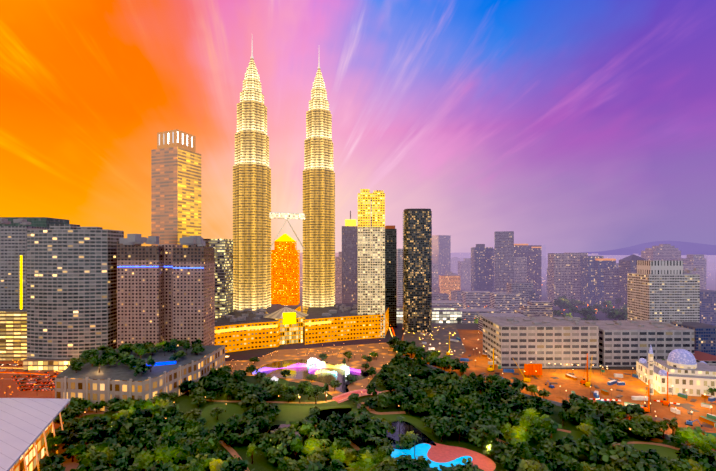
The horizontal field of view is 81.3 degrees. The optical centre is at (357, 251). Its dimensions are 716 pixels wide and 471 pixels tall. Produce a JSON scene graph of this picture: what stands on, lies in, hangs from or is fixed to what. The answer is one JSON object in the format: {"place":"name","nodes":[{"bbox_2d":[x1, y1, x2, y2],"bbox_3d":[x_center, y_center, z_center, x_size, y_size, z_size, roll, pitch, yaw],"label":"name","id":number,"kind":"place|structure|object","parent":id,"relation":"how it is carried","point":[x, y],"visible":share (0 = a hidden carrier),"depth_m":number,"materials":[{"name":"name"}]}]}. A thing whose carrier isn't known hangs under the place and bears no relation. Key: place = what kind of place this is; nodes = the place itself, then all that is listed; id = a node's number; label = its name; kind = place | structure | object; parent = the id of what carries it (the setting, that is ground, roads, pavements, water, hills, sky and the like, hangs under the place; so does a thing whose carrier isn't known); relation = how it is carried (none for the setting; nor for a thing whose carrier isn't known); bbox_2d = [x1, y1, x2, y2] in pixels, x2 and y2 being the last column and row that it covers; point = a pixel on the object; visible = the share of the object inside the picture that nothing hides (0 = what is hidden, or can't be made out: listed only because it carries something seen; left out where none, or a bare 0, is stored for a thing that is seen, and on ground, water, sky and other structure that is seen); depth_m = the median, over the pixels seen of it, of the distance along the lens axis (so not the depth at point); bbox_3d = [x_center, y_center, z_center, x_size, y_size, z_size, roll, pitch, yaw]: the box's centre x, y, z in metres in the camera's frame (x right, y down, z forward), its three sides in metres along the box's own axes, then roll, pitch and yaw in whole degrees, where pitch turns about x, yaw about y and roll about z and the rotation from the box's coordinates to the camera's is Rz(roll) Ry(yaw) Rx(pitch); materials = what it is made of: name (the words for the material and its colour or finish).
{"place":"outdoors","nodes":[
{"label":"outdoors","id":0,"kind":"place"},
{"bbox_2d":[0,361,63,466],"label":"road asphalt","id":1,"kind":"structure","parent":0,"point":[7,381],"depth_m":374.78,"materials":[{"name":"asphalt"}]},
{"bbox_2d":[0,309,26,360],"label":"office building","id":2,"kind":"structure","parent":1,"relation":"on","point":[13,334],"depth_m":450.64,"materials":[{"name":"yellow glass"}]},
{"bbox_2d":[0,226,49,308],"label":"grey tower","id":3,"kind":"structure","parent":2,"relation":"on","point":[13,267],"depth_m":470.45,"materials":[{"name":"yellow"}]},
{"bbox_2d":[0,218,30,224],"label":"roof plant","id":4,"kind":"object","parent":3,"relation":"on","point":[21,221],"depth_m":412.73,"materials":[{"name":"metal"}]},
{"bbox_2d":[0,364,57,390],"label":"cars","id":5,"kind":"object","parent":1,"relation":"on","point":[38,389],"depth_m":376.00,"materials":[{"name":"white paint"}]},
{"bbox_2d":[23,358,69,370],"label":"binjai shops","id":6,"kind":"structure","parent":1,"relation":"on","point":[42,364],"depth_m":415.29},
{"bbox_2d":[27,224,123,358],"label":"building","id":7,"kind":"structure","parent":1,"relation":"on","point":[71,290],"depth_m":421.52,"materials":[{"name":"grey concrete"}]},
{"bbox_2d":[0,217,68,227],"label":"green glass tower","id":8,"kind":"structure","parent":0,"point":[45,222],"depth_m":555.09,"materials":[{"name":"glass"}]},
{"bbox_2d":[81,414,110,427],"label":"lawn","id":9,"kind":"structure","parent":0,"point":[90,416],"depth_m":299.64,"materials":[{"name":"green plant"}]},
{"bbox_2d":[151,129,200,247],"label":"tower","id":10,"kind":"structure","parent":0,"point":[175,187],"depth_m":517.05,"materials":[{"name":"brown"}]},
{"bbox_2d":[201,404,243,431],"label":"lawn","id":11,"kind":"structure","parent":0,"point":[231,410],"depth_m":305.20,"materials":[{"name":"green plant"}]},
{"bbox_2d":[219,440,248,470],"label":"park path","id":12,"kind":"structure","parent":0,"point":[231,450],"depth_m":249.57,"materials":[{"name":"brown"}]},
{"bbox_2d":[204,399,334,403],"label":"park path","id":13,"kind":"structure","parent":0,"point":[274,401],"depth_m":329.57,"materials":[{"name":"brown concrete"}]},
{"bbox_2d":[261,377,288,385],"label":"lawn","id":14,"kind":"structure","parent":0,"point":[281,381],"depth_m":380.46,"materials":[{"name":"green plant"}]},
{"bbox_2d":[267,424,300,438],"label":"park pond","id":15,"kind":"structure","parent":0,"point":[274,428],"depth_m":280.74,"materials":[{"name":"black liquid"}]},
{"bbox_2d":[271,233,299,304],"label":"skyscraper","id":16,"kind":"structure","parent":0,"point":[285,271],"depth_m":927.90,"materials":[{"name":"orange"}]},
{"bbox_2d":[274,405,351,422],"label":"lawn","id":17,"kind":"structure","parent":0,"point":[292,413],"depth_m":307.10,"materials":[{"name":"green plant"}]},
{"bbox_2d":[317,408,358,426],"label":"lawn","id":18,"kind":"structure","parent":0,"point":[336,410],"depth_m":309.02,"materials":[{"name":"green plant"}]},
{"bbox_2d":[314,425,363,460],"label":"park path","id":19,"kind":"structure","parent":0,"point":[353,445],"depth_m":254.07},
{"bbox_2d":[0,0,715,252],"label":"sky","id":20,"kind":"structure","parent":0,"point":[566,126],"materials":[{"name":"purple"}]},
{"bbox_2d":[33,253,715,470],"bbox_3d":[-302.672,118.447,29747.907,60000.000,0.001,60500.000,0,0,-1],"label":"ground","id":21,"kind":"structure","parent":0,"point":[261,352],"depth_m":635.22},
{"bbox_2d":[0,398,69,470],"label":"building","id":22,"kind":"structure","parent":21,"relation":"on","point":[26,426],"depth_m":222.10,"materials":[{"name":"beige metal"}]},
{"bbox_2d":[55,411,103,470],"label":"convention forecourt","id":23,"kind":"structure","parent":21,"relation":"on","point":[69,464],"depth_m":239.95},
{"bbox_2d":[55,345,224,412],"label":"low-rise building","id":24,"kind":"structure","parent":21,"relation":"on","point":[89,381],"depth_m":323.02,"materials":[{"name":"stone"}]},
{"bbox_2d":[66,339,204,376],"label":"rooftop trees","id":25,"kind":"object","parent":24,"relation":"on","point":[109,356],"visible":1,"depth_m":358.66,"materials":[{"name":"green plant"}]},
{"bbox_2d":[117,241,214,347],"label":"high-rise building","id":26,"kind":"structure","parent":21,"relation":"on","point":[160,303],"depth_m":425.60,"materials":[{"name":"stone"}]},
{"bbox_2d":[119,234,158,244],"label":"rooftop structure","id":27,"kind":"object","parent":26,"relation":"on","point":[132,239],"depth_m":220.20,"materials":[{"name":"concrete"}]},
{"bbox_2d":[117,266,203,267],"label":"blue hotel led line","id":28,"kind":"object","parent":26,"relation":"attached to","point":[154,266],"visible":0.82,"depth_m":424.97,"materials":[{"name":"blue"}]},
{"bbox_2d":[180,236,204,245],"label":"rooftop structure","id":29,"kind":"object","parent":26,"relation":"on","point":[193,240],"depth_m":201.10,"materials":[{"name":"concrete"}]},
{"bbox_2d":[203,239,232,319],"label":"building","id":30,"kind":"structure","parent":21,"relation":"on","point":[223,276],"depth_m":565.60,"materials":[{"name":"glass"}]},
{"bbox_2d":[233,41,270,309],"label":"skyscraper","id":31,"kind":"structure","parent":21,"relation":"on","point":[251,229],"depth_m":618.99,"materials":[{"name":"brown metal"}]},
{"bbox_2d":[215,303,388,352],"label":"shopping mall","id":32,"kind":"structure","parent":21,"relation":"on","point":[278,325],"depth_m":539.50,"materials":[{"name":"stone"}]},
{"bbox_2d":[215,308,268,321],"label":"rooftop equipment","id":33,"kind":"object","parent":32,"relation":"on","point":[261,311],"visible":0.79,"depth_m":553.90,"materials":[{"name":"grey metal"}]},
{"bbox_2d":[322,304,357,315],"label":"rooftop equipment","id":34,"kind":"object","parent":32,"relation":"on","point":[343,307],"visible":0.56,"depth_m":609.48,"materials":[{"name":"grey metal"}]},
{"bbox_2d":[237,343,379,362],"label":"mall lights","id":35,"kind":"object","parent":21,"relation":"on","point":[308,353],"visible":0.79,"depth_m":473.47},
{"bbox_2d":[225,343,396,396],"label":"plaza","id":36,"kind":"structure","parent":21,"relation":"on","point":[386,352],"depth_m":462.47,"materials":[{"name":"stone"}]},
{"bbox_2d":[229,349,383,386],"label":"street lamps","id":37,"kind":"object","parent":36,"relation":"on","point":[332,355],"visible":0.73,"depth_m":452.74,"materials":[{"name":"yellow metal"}]},
{"bbox_2d":[256,359,369,392],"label":"fountain","id":38,"kind":"object","parent":36,"relation":"in","point":[300,373],"visible":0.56,"depth_m":405.32,"materials":[{"name":"purple liquid"}]},
{"bbox_2d":[253,357,360,376],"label":"lake fountain jets","id":39,"kind":"object","parent":38,"relation":"on","point":[318,364],"visible":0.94,"depth_m":419.99},
{"bbox_2d":[303,57,334,325],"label":"skyscraper","id":40,"kind":"structure","parent":21,"relation":"on","point":[319,232],"depth_m":654.98,"materials":[{"name":"brown metal"}]},
{"bbox_2d":[269,212,304,249],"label":"skybridge","id":41,"kind":"object","parent":40,"relation":"attached to","point":[280,215],"visible":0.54,"depth_m":652.64,"materials":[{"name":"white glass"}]},
{"bbox_2d":[342,211,357,302],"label":"skyscraper","id":42,"kind":"structure","parent":21,"relation":"on","point":[350,261],"depth_m":819.34,"materials":[{"name":"clear glass"}]},
{"bbox_2d":[358,189,384,337],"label":"skyscraper","id":43,"kind":"structure","parent":21,"relation":"on","point":[371,253],"depth_m":574.62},
{"bbox_2d":[39,351,715,470],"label":"park trees","id":44,"kind":"object","parent":21,"relation":"on","point":[165,445],"visible":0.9,"depth_m":257.11,"materials":[{"name":"green plant"}]},
{"bbox_2d":[44,350,715,470],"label":"trees","id":45,"kind":"object","parent":21,"relation":"on","point":[645,431],"visible":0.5,"depth_m":272.89,"materials":[{"name":"green plant"}]},
{"bbox_2d":[385,226,396,327],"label":"skyscraper","id":46,"kind":"structure","parent":21,"relation":"on","point":[391,267],"depth_m":650.02,"materials":[{"name":"black glass"}]},
{"bbox_2d":[397,249,402,304],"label":"high-rise building","id":47,"kind":"structure","parent":21,"relation":"on","point":[399,276],"depth_m":760.29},
{"bbox_2d":[386,335,468,374],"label":"trees","id":48,"kind":"object","parent":21,"relation":"on","point":[431,357],"visible":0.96,"depth_m":447.97,"materials":[{"name":"green plant"}]},
{"bbox_2d":[397,305,461,322],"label":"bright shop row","id":49,"kind":"object","parent":21,"relation":"on","point":[446,313],"visible":0.35,"depth_m":691.10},
{"bbox_2d":[439,275,459,300],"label":"building","id":50,"kind":"structure","parent":21,"relation":"on","point":[448,284],"depth_m":1001.79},
{"bbox_2d":[455,307,477,323],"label":"boulevard trees","id":51,"kind":"object","parent":21,"relation":"on","point":[475,320],"visible":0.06,"depth_m":678.60,"materials":[{"name":"green plant"}]},
{"bbox_2d":[432,264,526,331],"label":"midrise","id":52,"kind":"structure","parent":21,"relation":"on","point":[469,315],"depth_m":692.07,"materials":[{"name":"grey concrete"}]},
{"bbox_2d":[471,244,492,291],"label":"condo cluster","id":53,"kind":"object","parent":21,"relation":"on","point":[481,267],"visible":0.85,"depth_m":1002.66,"materials":[{"name":"grey glass"}]},
{"bbox_2d":[462,291,521,312],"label":"midrise","id":54,"kind":"structure","parent":21,"relation":"on","point":[504,302],"depth_m":813.93,"materials":[{"name":"grey concrete"}]},
{"bbox_2d":[493,249,493,291],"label":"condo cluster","id":55,"kind":"object","parent":21,"relation":"on","point":[493,270],"depth_m":1053.03,"materials":[{"name":"grey concrete"}]},
{"bbox_2d":[300,253,705,303],"bbox_3d":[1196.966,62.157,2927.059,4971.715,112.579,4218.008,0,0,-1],"label":"distant city","id":56,"kind":"object","parent":21,"relation":"on","point":[523,288],"visible":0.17,"depth_m":895.07,"materials":[{"name":"grey glass"}]},
{"bbox_2d":[300,231,714,308],"bbox_3d":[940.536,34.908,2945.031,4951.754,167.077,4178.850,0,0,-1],"label":"buildings","id":57,"kind":"structure","parent":21,"relation":"on","point":[503,257],"depth_m":945.74,"materials":[{"name":"grey glass"}]},
{"bbox_2d":[300,252,715,302],"bbox_3d":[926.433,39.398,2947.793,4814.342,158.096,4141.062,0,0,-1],"label":"distant city","id":58,"kind":"object","parent":21,"relation":"on","point":[520,269],"visible":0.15,"depth_m":965.41,"materials":[{"name":"grey glass"}]},
{"bbox_2d":[514,244,541,300],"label":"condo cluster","id":59,"kind":"object","parent":21,"relation":"on","point":[532,253],"visible":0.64,"depth_m":1003.83,"materials":[{"name":"grey glass"}]},
{"bbox_2d":[514,301,552,316],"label":"building","id":60,"kind":"structure","parent":21,"relation":"on","point":[537,309],"depth_m":708.68,"materials":[{"name":"white concrete"}]},
{"bbox_2d":[483,317,598,367],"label":"building","id":61,"kind":"structure","parent":21,"relation":"on","point":[522,342],"depth_m":425.66,"materials":[{"name":"concrete"}]},
{"bbox_2d":[507,316,595,324],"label":"trees","id":62,"kind":"object","parent":61,"relation":"on","point":[576,320],"visible":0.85,"depth_m":456.92,"materials":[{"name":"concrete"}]},
{"bbox_2d":[548,253,587,305],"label":"building","id":63,"kind":"structure","parent":21,"relation":"on","point":[564,273],"depth_m":906.89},
{"bbox_2d":[432,235,715,300],"bbox_3d":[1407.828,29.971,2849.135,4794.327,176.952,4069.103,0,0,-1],"label":"buildings","id":64,"kind":"structure","parent":21,"relation":"on","point":[441,251],"depth_m":1300.28,"materials":[{"name":"grey glass"}]},
{"bbox_2d":[553,294,626,319],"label":"hill trees","id":65,"kind":"object","parent":21,"relation":"on","point":[587,313],"visible":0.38,"depth_m":756.12,"materials":[{"name":"green plant"}]},
{"bbox_2d":[581,256,615,308],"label":"building","id":66,"kind":"structure","parent":21,"relation":"on","point":[592,280],"depth_m":864.43,"materials":[{"name":"grey glass"}]},
{"bbox_2d":[619,254,645,309],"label":"pyramid roof tower","id":67,"kind":"structure","parent":21,"relation":"on","point":[628,264],"depth_m":822.62,"materials":[{"name":"grey glass"}]},
{"bbox_2d":[581,320,693,366],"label":"building","id":68,"kind":"structure","parent":21,"relation":"on","point":[626,343],"depth_m":430.63,"materials":[{"name":"concrete"}]},
{"bbox_2d":[606,321,681,327],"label":"rooftop equipment","id":69,"kind":"object","parent":68,"relation":"on","point":[663,323],"visible":0.88,"depth_m":462.88,"materials":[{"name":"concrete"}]},
{"bbox_2d":[641,244,680,259],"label":"building","id":70,"kind":"structure","parent":21,"relation":"on","point":[664,252],"depth_m":959.62,"materials":[{"name":"stone"}]},
{"bbox_2d":[627,260,699,321],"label":"building","id":71,"kind":"structure","parent":21,"relation":"on","point":[663,290],"depth_m":523.80,"materials":[{"name":"grey concrete"}]},
{"bbox_2d":[683,268,698,272],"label":"hotel roof plant","id":72,"kind":"structure","parent":71,"relation":"on","point":[694,269],"depth_m":564.30,"materials":[{"name":"metal"}]},
{"bbox_2d":[670,289,715,355],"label":"blocks","id":73,"kind":"structure","parent":21,"relation":"on","point":[704,328],"depth_m":489.93,"materials":[{"name":"grey glass"}]},
{"bbox_2d":[361,402,405,414],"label":"park path","id":74,"kind":"structure","parent":0,"point":[373,411],"depth_m":307.02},
{"bbox_2d":[75,357,699,470],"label":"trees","id":75,"kind":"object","parent":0,"point":[260,461],"depth_m":279.39,"materials":[{"name":"green plant"}]},
{"bbox_2d":[332,389,381,402],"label":"paved path","id":76,"kind":"structure","parent":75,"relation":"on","point":[344,397],"depth_m":337.66,"materials":[{"name":"pink"}]},
{"bbox_2d":[308,411,503,457],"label":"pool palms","id":77,"kind":"object","parent":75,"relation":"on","point":[376,439],"visible":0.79,"depth_m":251.25,"materials":[{"name":"green plant"}]},
{"bbox_2d":[391,443,471,469],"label":"wading pool","id":78,"kind":"structure","parent":75,"relation":"on","point":[422,449],"depth_m":243.28,"materials":[{"name":"blue liquid"}]},
{"bbox_2d":[426,443,495,470],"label":"pool deck","id":79,"kind":"structure","parent":75,"relation":"on","point":[440,453],"depth_m":242.25,"materials":[{"name":"concrete"}]},
{"bbox_2d":[401,355,715,451],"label":"site hoarding fence","id":80,"kind":"object","parent":75,"relation":"on","point":[552,402],"visible":0.08,"depth_m":322.76,"materials":[{"name":"metal"}]},
{"bbox_2d":[386,323,403,344],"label":"road","id":81,"kind":"structure","parent":0,"point":[398,331],"depth_m":611.39,"materials":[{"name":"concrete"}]},
{"bbox_2d":[357,403,435,449],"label":"pond","id":82,"kind":"structure","parent":0,"point":[405,427],"depth_m":271.48,"materials":[{"name":"black liquid"}]},
{"bbox_2d":[374,414,433,432],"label":"lawn","id":83,"kind":"structure","parent":0,"point":[412,420],"depth_m":294.28,"materials":[{"name":"green plant"}]},
{"bbox_2d":[381,389,570,432],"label":"park path","id":84,"kind":"structure","parent":0,"point":[505,416],"depth_m":277.65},
{"bbox_2d":[444,411,540,463],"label":"park path","id":85,"kind":"structure","parent":0,"point":[486,434],"depth_m":268.59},
{"bbox_2d":[401,329,715,450],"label":"construction site","id":86,"kind":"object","parent":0,"point":[633,386],"depth_m":366.42},
{"bbox_2d":[403,209,431,331],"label":"skyscraper","id":87,"kind":"structure","parent":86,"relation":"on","point":[417,270],"depth_m":612.84,"materials":[{"name":"black glass"}]},
{"bbox_2d":[403,325,465,358],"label":"lit basement slab","id":88,"kind":"structure","parent":86,"relation":"on","point":[437,336],"depth_m":556.12,"materials":[{"name":"grey concrete"}]},
{"bbox_2d":[446,335,450,354],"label":"piling rig","id":89,"kind":"object","parent":86,"relation":"on","point":[447,353],"visible":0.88,"depth_m":481.88,"materials":[{"name":"orange"}]},
{"bbox_2d":[487,349,493,371],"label":"piling rig","id":90,"kind":"object","parent":86,"relation":"on","point":[490,369],"visible":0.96,"depth_m":413.35,"materials":[{"name":"orange"}]},
{"bbox_2d":[514,360,530,382],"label":"crawler crane","id":91,"kind":"object","parent":86,"relation":"on","point":[528,380],"visible":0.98,"depth_m":378.48,"materials":[{"name":"yellow"}]},
{"bbox_2d":[428,347,622,377],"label":"containers","id":92,"kind":"object","parent":86,"relation":"on","point":[532,369],"visible":0.83,"depth_m":393.58,"materials":[{"name":"metal"}]},
{"bbox_2d":[430,339,675,416],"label":"site lights","id":93,"kind":"object","parent":86,"relation":"on","point":[590,386],"visible":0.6,"depth_m":343.56},
{"bbox_2d":[404,333,711,414],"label":"site flood lights","id":94,"kind":"object","parent":86,"relation":"on","point":[632,368],"visible":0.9,"depth_m":358.62},
{"bbox_2d":[420,332,715,436],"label":"site clutter","id":95,"kind":"object","parent":86,"relation":"on","point":[707,420],"visible":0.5,"depth_m":332.12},
{"bbox_2d":[580,353,587,384],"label":"piling rig","id":96,"kind":"object","parent":86,"relation":"on","point":[583,381],"visible":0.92,"depth_m":373.15,"materials":[{"name":"orange metal"}]},
{"bbox_2d":[585,358,591,386],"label":"crawler crane","id":97,"kind":"object","parent":86,"relation":"on","point":[588,383],"visible":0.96,"depth_m":366.90,"materials":[{"name":"yellow"}]},
{"bbox_2d":[524,387,679,404],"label":"safety barriers","id":98,"kind":"object","parent":86,"relation":"on","point":[620,400],"visible":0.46,"depth_m":330.70,"materials":[{"name":"red"}]},
{"bbox_2d":[556,396,704,441],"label":"spoil heaps","id":99,"kind":"object","parent":86,"relation":"on","point":[628,416],"visible":0.06,"depth_m":269.03,"materials":[{"name":"brown soil"}]},
{"bbox_2d":[641,380,649,412],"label":"piling rig","id":100,"kind":"object","parent":86,"relation":"on","point":[646,409],"visible":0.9,"depth_m":306.99,"materials":[{"name":"orange metal"}]},
{"bbox_2d":[662,371,669,406],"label":"piling rig","id":101,"kind":"object","parent":86,"relation":"on","point":[665,402],"visible":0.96,"depth_m":323.07,"materials":[{"name":"orange metal"}]},
{"bbox_2d":[636,345,715,396],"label":"mosque with dome","id":102,"kind":"structure","parent":86,"relation":"on","point":[687,372],"depth_m":348.57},
{"bbox_2d":[662,359,715,393],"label":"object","id":103,"kind":"object","parent":86,"relation":"on","point":[711,390],"visible":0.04,"depth_m":338.65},
{"bbox_2d":[685,419,702,426],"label":"excavator","id":104,"kind":"object","parent":86,"relation":"on","point":[689,422],"visible":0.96,"depth_m":283.82,"materials":[{"name":"blue metal"}]},
{"bbox_2d":[693,351,715,364],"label":"roof","id":105,"kind":"structure","parent":86,"relation":"on","point":[708,359],"depth_m":415.50,"materials":[{"name":"brown tile"}]},
{"bbox_2d":[551,430,586,455],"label":"lawn","id":106,"kind":"structure","parent":0,"point":[557,435],"depth_m":268.66,"materials":[{"name":"green plant"}]},
{"bbox_2d":[612,441,679,449],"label":"footpath","id":107,"kind":"structure","parent":0,"point":[651,443],"depth_m":257.45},
{"bbox_2d":[626,444,683,460],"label":"oval lawn","id":108,"kind":"structure","parent":107,"relation":"on","point":[663,451],"depth_m":249.55,"materials":[{"name":"green plant"}]},
{"bbox_2d":[579,241,715,254],"bbox_3d":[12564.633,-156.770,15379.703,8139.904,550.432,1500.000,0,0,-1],"label":"mountain ridge","id":109,"kind":"structure","parent":0,"point":[685,248],"depth_m":15549.30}
]}

